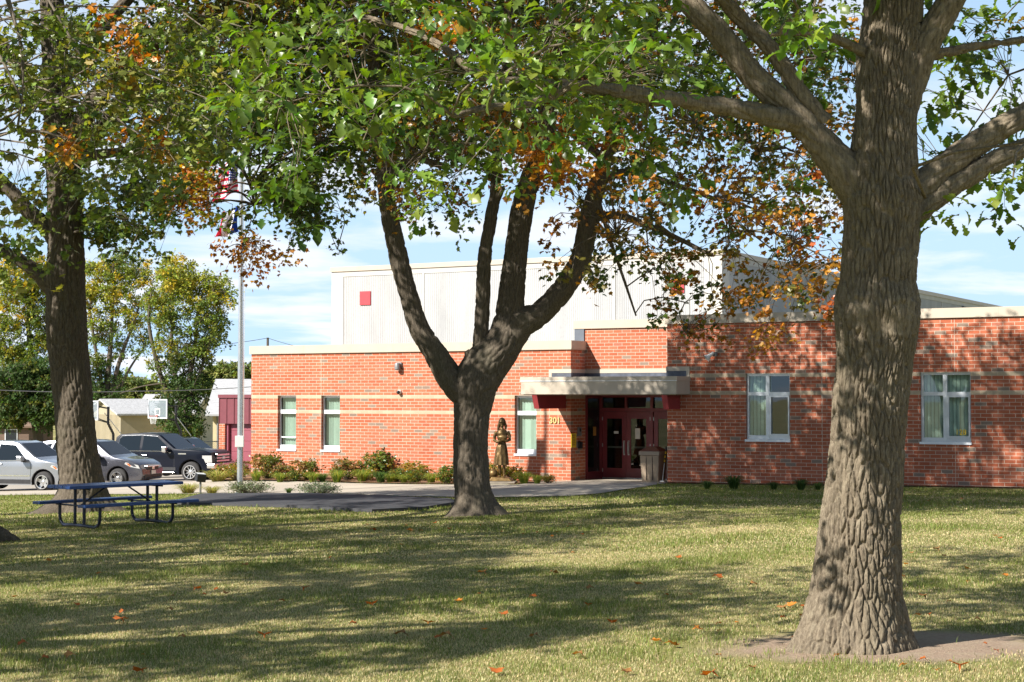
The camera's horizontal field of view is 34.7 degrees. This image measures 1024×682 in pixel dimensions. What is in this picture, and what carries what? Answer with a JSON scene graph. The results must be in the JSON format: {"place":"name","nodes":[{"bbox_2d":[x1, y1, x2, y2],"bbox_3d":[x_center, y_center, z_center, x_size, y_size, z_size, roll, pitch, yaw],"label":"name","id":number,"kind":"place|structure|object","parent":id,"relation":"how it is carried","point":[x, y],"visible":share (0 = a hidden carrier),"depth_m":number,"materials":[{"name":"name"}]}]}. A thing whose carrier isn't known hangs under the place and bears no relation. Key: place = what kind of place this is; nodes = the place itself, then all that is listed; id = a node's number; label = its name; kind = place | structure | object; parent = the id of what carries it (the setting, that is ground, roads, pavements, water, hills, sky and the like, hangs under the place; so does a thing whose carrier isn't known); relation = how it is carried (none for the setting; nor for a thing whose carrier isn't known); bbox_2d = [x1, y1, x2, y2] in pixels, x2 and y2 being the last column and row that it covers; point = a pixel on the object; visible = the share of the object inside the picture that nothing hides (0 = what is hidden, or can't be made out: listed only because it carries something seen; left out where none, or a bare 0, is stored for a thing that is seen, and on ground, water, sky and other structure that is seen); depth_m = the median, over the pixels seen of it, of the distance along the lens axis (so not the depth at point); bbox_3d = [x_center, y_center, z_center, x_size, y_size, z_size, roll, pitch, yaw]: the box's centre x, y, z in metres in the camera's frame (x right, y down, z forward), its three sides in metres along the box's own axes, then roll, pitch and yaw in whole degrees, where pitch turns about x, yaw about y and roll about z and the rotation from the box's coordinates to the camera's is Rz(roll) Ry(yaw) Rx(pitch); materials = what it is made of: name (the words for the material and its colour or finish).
{"place":"outdoors","nodes":[
{"label":"outdoors","id":0,"kind":"place"},
{"bbox_2d":[0,440,58,489],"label":"silver suv","id":1,"kind":"object","parent":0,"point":[28,462],"visible":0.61,"depth_m":53.63,"materials":[{"name":"paint"}]},
{"bbox_2d":[0,387,246,391],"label":"power line","id":2,"kind":"object","parent":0,"point":[125,391],"visible":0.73,"depth_m":91.94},
{"bbox_2d":[0,478,667,496],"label":"concrete path","id":3,"kind":"structure","parent":0,"point":[575,487],"depth_m":46.84,"materials":[{"name":"concrete"}]},
{"bbox_2d":[171,483,202,492],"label":"grass tuft","id":4,"kind":"object","parent":3,"relation":"on","point":[189,488],"visible":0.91,"depth_m":46.28,"materials":[{"name":"plant"}]},
{"bbox_2d":[194,472,206,492],"bbox_3d":[-8.698,3.976,45.792,0.281,0.613,0.266,1,-2,-29],"label":"ground spotlight","id":5,"kind":"object","parent":3,"relation":"on","point":[200,478],"visible":0.93,"depth_m":45.72,"materials":[{"name":"black plastic"}]},
{"bbox_2d":[197,485,223,492],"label":"grass tuft","id":6,"kind":"object","parent":3,"relation":"on","point":[208,489],"visible":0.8,"depth_m":45.44,"materials":[{"name":"plant"}]},
{"bbox_2d":[192,469,236,481],"bbox_3d":[-9.615,4.406,53.645,1.729,0.385,1.798,0,-2,-10],"label":"grass tuft","id":7,"kind":"object","parent":3,"relation":"on","point":[216,476],"visible":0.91,"depth_m":53.41,"materials":[{"name":"plant"}]},
{"bbox_2d":[269,472,289,481],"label":"daylily clump","id":8,"kind":"object","parent":3,"relation":"on","point":[279,477],"visible":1,"depth_m":51.91,"materials":[{"name":"green plant"}]},
{"bbox_2d":[527,474,546,483],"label":"daylily clump","id":9,"kind":"object","parent":3,"relation":"on","point":[537,479],"visible":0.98,"depth_m":48.48,"materials":[{"name":"green plant"}]},
{"bbox_2d":[542,474,556,482],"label":"yellowing shrub","id":10,"kind":"object","parent":3,"relation":"on","point":[549,478],"visible":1,"depth_m":48.68,"materials":[{"name":"green plant"}]},
{"bbox_2d":[639,446,666,481],"bbox_3d":[4.240,3.688,49.131,0.670,1.060,0.670,-1,-2,29],"label":"litter bin","id":11,"kind":"object","parent":3,"relation":"on","point":[652,461],"visible":0.88,"depth_m":48.89,"materials":[{"name":"beige plastic"}]},
{"bbox_2d":[660,447,666,481],"bbox_3d":[4.512,3.680,48.825,0.154,1.026,0.214,-1,-2,29],"label":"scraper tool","id":12,"kind":"object","parent":3,"relation":"on","point":[664,464],"visible":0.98,"depth_m":48.80,"materials":[{"name":"metal"}]},
{"bbox_2d":[0,426,1023,681],"bbox_3d":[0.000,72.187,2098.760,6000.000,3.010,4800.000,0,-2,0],"label":"ground","id":13,"kind":"structure","parent":0,"point":[936,646],"depth_m":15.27,"materials":[{"name":"plant"}]},
{"bbox_2d":[0,252,48,393],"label":"spreading green tree","id":14,"kind":"object","parent":13,"relation":"on","point":[31,310],"visible":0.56,"depth_m":138.47,"materials":[{"name":"plant"}]},
{"bbox_2d":[0,355,54,441],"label":"dark green tree","id":15,"kind":"object","parent":13,"relation":"on","point":[20,408],"visible":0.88,"depth_m":101.88,"materials":[{"name":"plant"}]},
{"bbox_2d":[0,422,54,440],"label":"brown house","id":16,"kind":"structure","parent":13,"relation":"on","point":[25,433],"depth_m":123.98,"materials":[{"name":"brown"}]},
{"bbox_2d":[5,429,17,439],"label":"window","id":17,"kind":"structure","parent":16,"relation":"in","point":[13,436],"depth_m":123.88,"materials":[{"name":"glass"}]},
{"bbox_2d":[64,650,78,657],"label":"fallen leaf","id":18,"kind":"object","parent":13,"relation":"on","point":[68,653],"visible":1,"depth_m":12.11,"materials":[{"name":"plant"}]},
{"bbox_2d":[93,401,120,440],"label":"basketball hoop","id":19,"kind":"object","parent":13,"relation":"on","point":[108,420],"visible":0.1,"depth_m":92.77,"materials":[{"name":"white metal"}]},
{"bbox_2d":[32,480,198,528],"bbox_3d":[-7.308,3.016,30.309,1.750,0.782,2.440,-2,-3,43],"label":"picnic table","id":20,"kind":"object","parent":13,"relation":"on","point":[84,487],"visible":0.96,"depth_m":30.14,"materials":[{"name":"blue metal"}]},
{"bbox_2d":[2,475,229,488],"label":"parking lot","id":21,"kind":"structure","parent":13,"relation":"on","point":[175,477],"depth_m":66.17,"materials":[{"name":"asphalt"}]},
{"bbox_2d":[43,439,162,481],"bbox_3d":[-14.779,4.324,58.276,4.525,1.670,2.408,-1,-2,15],"label":"grey suv","id":22,"kind":"object","parent":21,"relation":"on","point":[120,463],"visible":0.45,"depth_m":57.26,"materials":[{"name":"paint"}]},
{"bbox_2d":[116,432,234,480],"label":"black pickup","id":23,"kind":"object","parent":21,"relation":"on","point":[174,454],"visible":0.57,"depth_m":66.13,"materials":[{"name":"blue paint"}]},
{"bbox_2d":[163,436,233,475],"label":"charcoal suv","id":24,"kind":"object","parent":21,"relation":"on","point":[196,442],"visible":0.05,"depth_m":73.85,"materials":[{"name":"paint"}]},
{"bbox_2d":[85,244,156,403],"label":"golden green tree","id":25,"kind":"object","parent":13,"relation":"on","point":[114,277],"visible":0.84,"depth_m":135.24,"materials":[{"name":"plant"}]},
{"bbox_2d":[0,363,249,396],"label":"woods","id":26,"kind":"object","parent":13,"relation":"on","point":[126,369],"depth_m":332.34,"materials":[{"name":"green plant"}]},
{"bbox_2d":[116,374,160,398],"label":"distant tree","id":27,"kind":"object","parent":13,"relation":"on","point":[133,381],"visible":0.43,"depth_m":157.81,"materials":[{"name":"plant"}]},
{"bbox_2d":[133,666,146,671],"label":"fallen leaf","id":28,"kind":"object","parent":13,"relation":"on","point":[136,669],"visible":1,"depth_m":11.23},
{"bbox_2d":[93,399,194,440],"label":"tan shed","id":29,"kind":"structure","parent":13,"relation":"on","point":[127,416],"depth_m":115.87,"materials":[{"name":"metal"}]},
{"bbox_2d":[0,0,309,541],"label":"olive leaved tree","id":30,"kind":"object","parent":13,"relation":"on","point":[32,98],"visible":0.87,"depth_m":23.68,"materials":[{"name":"green plant"}]},
{"bbox_2d":[149,380,176,393],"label":"distant tree","id":31,"kind":"object","parent":13,"relation":"on","point":[155,388],"visible":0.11,"depth_m":158.05,"materials":[{"name":"plant"}]},
{"bbox_2d":[148,399,190,435],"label":"basketball hoop","id":32,"kind":"object","parent":13,"relation":"on","point":[171,419],"visible":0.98,"depth_m":92.32,"materials":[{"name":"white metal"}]},
{"bbox_2d":[142,394,212,446],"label":"long grey roof house","id":33,"kind":"structure","parent":13,"relation":"on","point":[209,431],"depth_m":134.34,"materials":[{"name":"beige"}]},
{"bbox_2d":[120,248,238,440],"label":"yellowing tree","id":34,"kind":"object","parent":13,"relation":"on","point":[179,286],"visible":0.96,"depth_m":99.65,"materials":[{"name":"plant"}]},
{"bbox_2d":[203,441,218,448],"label":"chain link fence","id":35,"kind":"object","parent":13,"relation":"on","point":[212,441],"depth_m":104.66,"materials":[{"name":"metal"}]},
{"bbox_2d":[193,359,250,397],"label":"round far tree","id":36,"kind":"object","parent":13,"relation":"on","point":[225,370],"visible":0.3,"depth_m":167.75,"materials":[{"name":"green plant"}]},
{"bbox_2d":[205,379,250,448],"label":"cream house","id":37,"kind":"structure","parent":13,"relation":"on","point":[213,406],"depth_m":114.70,"materials":[{"name":"paint"}]},
{"bbox_2d":[235,149,244,492],"bbox_3d":[-7.518,-0.933,45.500,0.340,10.390,0.340,0,-2,0],"label":"flagpole","id":38,"kind":"object","parent":13,"relation":"on","point":[239,441],"visible":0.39,"depth_m":45.39,"materials":[{"name":"metal"}]},
{"bbox_2d":[212,163,238,201],"bbox_3d":[-7.981,-4.474,45.661,0.788,1.197,0.311,0,-2,12],"label":"striped flag","id":39,"kind":"object","parent":38,"relation":"attached to","point":[231,177],"visible":0.42,"depth_m":45.62,"materials":[{"name":"fabric"}]},
{"bbox_2d":[215,207,238,236],"bbox_3d":[-7.913,-3.299,45.619,0.655,0.902,0.320,0,-2,8],"label":"tricolour flag","id":40,"kind":"object","parent":38,"relation":"attached to","point":[235,226],"visible":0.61,"depth_m":45.65,"materials":[{"name":"fabric"}]},
{"bbox_2d":[0,0,485,513],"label":"broad maple tree","id":41,"kind":"object","parent":13,"relation":"on","point":[78,457],"visible":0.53,"depth_m":35.98,"materials":[{"name":"green plant"}]},
{"bbox_2d":[223,479,277,492],"bbox_3d":[-7.292,4.059,45.142,1.529,0.537,1.522,-1,-2,32],"label":"sage shrub","id":42,"kind":"object","parent":13,"relation":"on","point":[249,486],"visible":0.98,"depth_m":45.04,"materials":[{"name":"green plant"}]},
{"bbox_2d":[175,493,453,512],"bbox_3d":[-5.024,3.836,39.242,4.674,0.485,12.451,2,-2,-41],"label":"asphalt pad","id":43,"kind":"object","parent":13,"relation":"on","point":[356,502],"visible":0.77,"depth_m":37.67,"materials":[{"name":"asphalt"}]},
{"bbox_2d":[290,481,341,492],"bbox_3d":[-5.120,3.949,43.714,1.368,0.481,1.362,-1,-2,15],"label":"sage shrub","id":44,"kind":"object","parent":13,"relation":"on","point":[317,488],"visible":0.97,"depth_m":43.54,"materials":[{"name":"green plant"}]},
{"bbox_2d":[184,474,544,482],"bbox_3d":[-5.770,4.662,54.086,16.454,0.541,5.706,-2,-3,44],"label":"mulch bed","id":45,"kind":"object","parent":13,"relation":"on","point":[354,479],"visible":0.34,"depth_m":52.40,"materials":[{"name":"soil"}]},
{"bbox_2d":[211,462,236,477],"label":"yellowing shrub","id":46,"kind":"object","parent":45,"relation":"on","point":[223,467],"visible":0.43,"depth_m":55.35,"materials":[{"name":"yellow plant"}]},
{"bbox_2d":[224,467,248,480],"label":"yellowing shrub","id":47,"kind":"object","parent":45,"relation":"on","point":[233,472],"visible":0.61,"depth_m":53.38,"materials":[{"name":"yellow plant"}]},
{"bbox_2d":[234,459,250,473],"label":"bronze shrub","id":48,"kind":"object","parent":45,"relation":"on","point":[246,466],"visible":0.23,"depth_m":69.37,"materials":[{"name":"green plant"}]},
{"bbox_2d":[244,470,266,481],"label":"daylily clump","id":49,"kind":"object","parent":45,"relation":"on","point":[256,475],"visible":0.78,"depth_m":52.53,"materials":[{"name":"green plant"}]},
{"bbox_2d":[248,451,293,477],"bbox_3d":[-7.922,4.063,53.596,1.469,0.968,1.430,1,-2,-29],"label":"bronze shrub","id":50,"kind":"object","parent":45,"relation":"on","point":[266,462],"visible":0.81,"depth_m":53.37,"materials":[{"name":"green plant"}]},
{"bbox_2d":[268,463,295,480],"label":"bronze shrub","id":51,"kind":"object","parent":45,"relation":"on","point":[281,468],"visible":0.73,"depth_m":52.73,"materials":[{"name":"green plant"}]},
{"bbox_2d":[286,468,301,480],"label":"round shrub","id":52,"kind":"object","parent":45,"relation":"on","point":[295,474],"visible":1,"depth_m":52.15,"materials":[{"name":"green plant"}]},
{"bbox_2d":[290,457,325,479],"bbox_3d":[-6.572,4.115,52.678,1.134,0.767,1.166,-2,-2,41],"label":"bronze shrub","id":53,"kind":"object","parent":45,"relation":"on","point":[303,467],"visible":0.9,"depth_m":52.47,"materials":[{"name":"green plant"}]},
{"bbox_2d":[301,471,324,481],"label":"daylily clump","id":54,"kind":"object","parent":45,"relation":"on","point":[311,476],"visible":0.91,"depth_m":51.65,"materials":[{"name":"green plant"}]},
{"bbox_2d":[316,473,328,481],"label":"daylily clump","id":55,"kind":"object","parent":45,"relation":"on","point":[322,478],"visible":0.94,"depth_m":51.80,"materials":[{"name":"green plant"}]},
{"bbox_2d":[323,469,348,482],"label":"daylily clump","id":56,"kind":"object","parent":45,"relation":"on","point":[336,476],"visible":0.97,"depth_m":51.55,"materials":[{"name":"green plant"}]},
{"bbox_2d":[327,456,365,479],"bbox_3d":[-5.327,4.095,52.620,1.184,0.801,1.216,1,-2,-30],"label":"bronze shrub","id":57,"kind":"object","parent":45,"relation":"on","point":[347,465],"visible":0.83,"depth_m":52.50,"materials":[{"name":"green plant"}]},
{"bbox_2d":[348,469,372,482],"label":"daylily clump","id":58,"kind":"object","parent":45,"relation":"on","point":[362,475],"visible":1,"depth_m":51.52,"materials":[{"name":"green plant"}]},
{"bbox_2d":[353,467,378,479],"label":"yellowing shrub","id":59,"kind":"object","parent":45,"relation":"on","point":[372,470],"visible":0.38,"depth_m":52.39,"materials":[{"name":"yellow plant"}]},
{"bbox_2d":[358,447,396,476],"bbox_3d":[-4.432,4.031,54.168,1.428,1.059,1.289,0,-2,-6],"label":"round shrub","id":60,"kind":"object","parent":45,"relation":"on","point":[381,456],"visible":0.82,"depth_m":53.97,"materials":[{"name":"green plant"}]},
{"bbox_2d":[371,471,388,481],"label":"daylily clump","id":61,"kind":"object","parent":45,"relation":"on","point":[378,475],"visible":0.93,"depth_m":51.09,"materials":[{"name":"green plant"}]},
{"bbox_2d":[380,473,399,481],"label":"daylily clump","id":62,"kind":"object","parent":45,"relation":"on","point":[389,478],"visible":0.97,"depth_m":51.09,"materials":[{"name":"green plant"}]},
{"bbox_2d":[385,468,406,481],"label":"round shrub","id":63,"kind":"object","parent":45,"relation":"on","point":[396,470],"visible":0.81,"depth_m":51.33,"materials":[{"name":"green plant"}]},
{"bbox_2d":[395,474,409,483],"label":"daylily clump","id":64,"kind":"object","parent":45,"relation":"on","point":[403,478],"visible":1,"depth_m":50.80,"materials":[{"name":"green plant"}]},
{"bbox_2d":[395,460,432,477],"bbox_3d":[-3.183,4.170,52.718,1.175,0.696,1.304,-1,-2,34],"label":"yellowing shrub","id":65,"kind":"object","parent":45,"relation":"on","point":[412,466],"visible":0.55,"depth_m":52.47,"materials":[{"name":"yellow plant"}]},
{"bbox_2d":[405,468,425,483],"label":"round shrub","id":66,"kind":"object","parent":45,"relation":"on","point":[414,478],"visible":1,"depth_m":50.80,"materials":[{"name":"green plant"}]},
{"bbox_2d":[417,468,433,480],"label":"bronze shrub","id":67,"kind":"object","parent":45,"relation":"on","point":[425,471],"visible":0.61,"depth_m":52.12,"materials":[{"name":"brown plant"}]},
{"bbox_2d":[422,472,437,483],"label":"daylily clump","id":68,"kind":"object","parent":45,"relation":"on","point":[430,479],"visible":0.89,"depth_m":50.65,"materials":[{"name":"green plant"}]},
{"bbox_2d":[433,463,453,483],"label":"round shrub","id":69,"kind":"object","parent":45,"relation":"on","point":[442,477],"visible":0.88,"depth_m":50.13,"materials":[{"name":"green plant"}]},
{"bbox_2d":[489,461,510,478],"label":"yellowing shrub","id":70,"kind":"object","parent":45,"relation":"on","point":[491,465],"visible":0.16,"depth_m":51.42,"materials":[{"name":"yellow plant"}]},
{"bbox_2d":[490,418,517,484],"bbox_3d":[-0.310,3.338,48.958,0.880,2.105,0.640,0,-2,7],"label":"bronze statue","id":71,"kind":"object","parent":45,"relation":"on","point":[502,434],"visible":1,"depth_m":48.84,"materials":[{"name":"metal"}]},
{"bbox_2d":[497,464,527,480],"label":"yellowing shrub","id":72,"kind":"object","parent":45,"relation":"on","point":[508,472],"visible":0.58,"depth_m":50.80,"materials":[{"name":"green plant"}]},
{"bbox_2d":[511,471,535,483],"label":"daylily clump","id":73,"kind":"object","parent":45,"relation":"on","point":[523,478],"visible":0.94,"depth_m":48.76,"materials":[{"name":"green plant"}]},
{"bbox_2d":[439,630,452,636],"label":"fallen leaf","id":74,"kind":"object","parent":13,"relation":"on","point":[443,633],"visible":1,"depth_m":12.74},
{"bbox_2d":[81,0,861,516],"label":"maple tree","id":75,"kind":"object","parent":13,"relation":"on","point":[471,382],"visible":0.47,"depth_m":30.92,"materials":[{"name":"green plant"}]},
{"bbox_2d":[489,667,503,672],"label":"fallen leaf","id":76,"kind":"object","parent":13,"relation":"on","point":[497,670],"visible":1,"depth_m":10.85,"materials":[{"name":"plant"}]},
{"bbox_2d":[193,0,1023,654],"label":"oak tree","id":77,"kind":"object","parent":13,"relation":"on","point":[893,196],"visible":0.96,"depth_m":11.77,"materials":[{"name":"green plant"}]},
{"bbox_2d":[218,249,1023,487],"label":"school building","id":78,"kind":"structure","parent":13,"relation":"on","point":[616,381],"depth_m":51.61,"materials":[{"name":"brick"}]},
{"bbox_2d":[226,424,250,475],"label":"overhead door","id":79,"kind":"structure","parent":78,"relation":"in","point":[231,432],"depth_m":73.63,"materials":[{"name":"metal"}]},
{"bbox_2d":[277,395,295,450],"bbox_3d":[-7.503,2.830,56.875,0.990,2.000,1.080,-1,-2,29],"label":"window","id":80,"kind":"structure","parent":78,"relation":"in","point":[287,402],"depth_m":56.70,"materials":[{"name":"white metal"}]},
{"bbox_2d":[320,395,339,451],"bbox_3d":[-5.900,2.800,55.973,0.980,2.000,1.080,-1,-2,29],"label":"window","id":81,"kind":"structure","parent":78,"relation":"in","point":[331,403],"depth_m":55.80,"materials":[{"name":"white metal"}]},
{"bbox_2d":[394,362,401,369],"bbox_3d":[-3.773,0.837,54.125,0.220,0.260,0.228,-1,-2,29],"label":"wall lamp","id":82,"kind":"object","parent":78,"relation":"attached to","point":[397,365],"visible":1,"depth_m":54.04,"materials":[{"name":"plastic"}]},
{"bbox_2d":[514,395,536,455],"bbox_3d":[0.672,2.678,52.273,0.985,2.000,1.080,-1,-2,29],"label":"window","id":83,"kind":"structure","parent":78,"relation":"in","point":[526,413],"depth_m":52.10,"materials":[{"name":"white metal"}]},
{"bbox_2d":[549,417,558,422],"bbox_3d":[1.326,2.482,51.307,0.340,0.196,0.024,-1,-2,29],"label":"house number","id":84,"kind":"object","parent":78,"relation":"attached to","point":[553,420],"visible":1,"depth_m":51.31,"materials":[{"name":"gold metal"}]},
{"bbox_2d":[571,433,575,447],"bbox_3d":[1.924,3.102,51.174,0.014,0.440,0.340,-1,-2,29],"label":"notice sign","id":85,"kind":"object","parent":78,"relation":"attached to","point":[573,439],"visible":1,"depth_m":51.15,"materials":[{"name":"plastic"}]},
{"bbox_2d":[577,427,581,435],"bbox_3d":[2.120,2.844,51.482,0.063,0.280,0.200,-1,-2,29],"label":"door intercom","id":86,"kind":"object","parent":78,"relation":"attached to","point":[579,431],"depth_m":51.41,"materials":[{"name":"black plastic"}]},
{"bbox_2d":[576,442,582,448],"bbox_3d":[2.114,3.268,51.440,0.080,0.210,0.320,-1,-2,29],"label":"card reader","id":87,"kind":"object","parent":78,"relation":"attached to","point":[579,445],"visible":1,"depth_m":51.40,"materials":[{"name":"black plastic"}]},
{"bbox_2d":[602,412,626,478],"bbox_3d":[3.278,3.338,52.560,0.856,2.140,0.181,-1,-2,29],"label":"door","id":88,"kind":"structure","parent":78,"relation":"in","point":[614,423],"depth_m":52.54,"materials":[{"name":"red paint"}]},
{"bbox_2d":[626,412,649,478],"bbox_3d":[4.035,3.324,52.129,0.856,2.140,0.181,-1,-2,29],"label":"door","id":89,"kind":"structure","parent":78,"relation":"in","point":[637,423],"depth_m":52.17,"materials":[{"name":"red paint"}]},
{"bbox_2d":[653,412,666,479],"bbox_3d":[4.855,3.308,51.665,0.856,2.140,0.181,-1,-2,29],"label":"door","id":90,"kind":"structure","parent":78,"relation":"in","point":[660,418],"depth_m":51.77,"materials":[{"name":"red paint"}]},
{"bbox_2d":[704,352,717,360],"bbox_3d":[5.759,0.452,47.644,0.428,0.296,0.227,1,-2,-25],"label":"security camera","id":91,"kind":"object","parent":78,"relation":"attached to","point":[708,356],"visible":1,"depth_m":47.57,"materials":[{"name":"plastic"}]},
{"bbox_2d":[745,373,790,441],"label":"window","id":92,"kind":"structure","parent":78,"relation":"in","point":[768,395],"depth_m":47.27,"materials":[{"name":"metal"}]},
{"bbox_2d":[919,372,971,444],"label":"window","id":93,"kind":"structure","parent":78,"relation":"in","point":[945,396],"depth_m":44.53,"materials":[{"name":"glass"}]},
{"bbox_2d":[620,667,631,672],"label":"fallen leaf","id":94,"kind":"object","parent":13,"relation":"on","point":[627,670],"visible":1,"depth_m":10.72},
{"bbox_2d":[701,481,714,488],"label":"daylily clump","id":95,"kind":"object","parent":13,"relation":"on","point":[707,484],"visible":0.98,"depth_m":42.23,"materials":[{"name":"green plant"}]},
{"bbox_2d":[701,668,717,675],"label":"fallen leaf","id":96,"kind":"object","parent":13,"relation":"on","point":[705,673],"visible":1,"depth_m":10.49,"materials":[{"name":"plant"}]},
{"bbox_2d":[717,475,745,488],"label":"daylily clump","id":97,"kind":"object","parent":13,"relation":"on","point":[733,482],"visible":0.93,"depth_m":42.19,"materials":[{"name":"green plant"}]},
{"bbox_2d":[768,481,779,488],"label":"daylily clump","id":98,"kind":"object","parent":13,"relation":"on","point":[773,485],"visible":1,"depth_m":41.97,"materials":[{"name":"green plant"}]},
{"bbox_2d":[787,601,796,605],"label":"fallen leaf","id":99,"kind":"object","parent":13,"relation":"on","point":[791,603],"visible":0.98,"depth_m":14.48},
{"bbox_2d":[792,479,810,489],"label":"daylily clump","id":100,"kind":"object","parent":13,"relation":"on","point":[801,484],"visible":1,"depth_m":41.68,"materials":[{"name":"green plant"}]},
{"bbox_2d":[811,482,823,489],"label":"daylily clump","id":101,"kind":"object","parent":13,"relation":"on","point":[818,485],"visible":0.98,"depth_m":41.67,"materials":[{"name":"green plant"}]},
{"bbox_2d":[951,661,967,669],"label":"fallen leaf","id":102,"kind":"object","parent":13,"relation":"on","point":[959,665],"visible":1,"depth_m":10.59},
{"bbox_2d":[0,0,1023,381],"label":"sky","id":103,"kind":"structure","parent":0,"point":[981,265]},
{"bbox_2d":[673,482,992,486],"bbox_3d":[13.194,3.862,43.103,20.450,0.238,0.800,-1,-2,29],"label":"leaf strewn bed","id":104,"kind":"object","parent":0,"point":[824,484],"visible":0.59,"depth_m":46.50,"materials":[{"name":"soil"}]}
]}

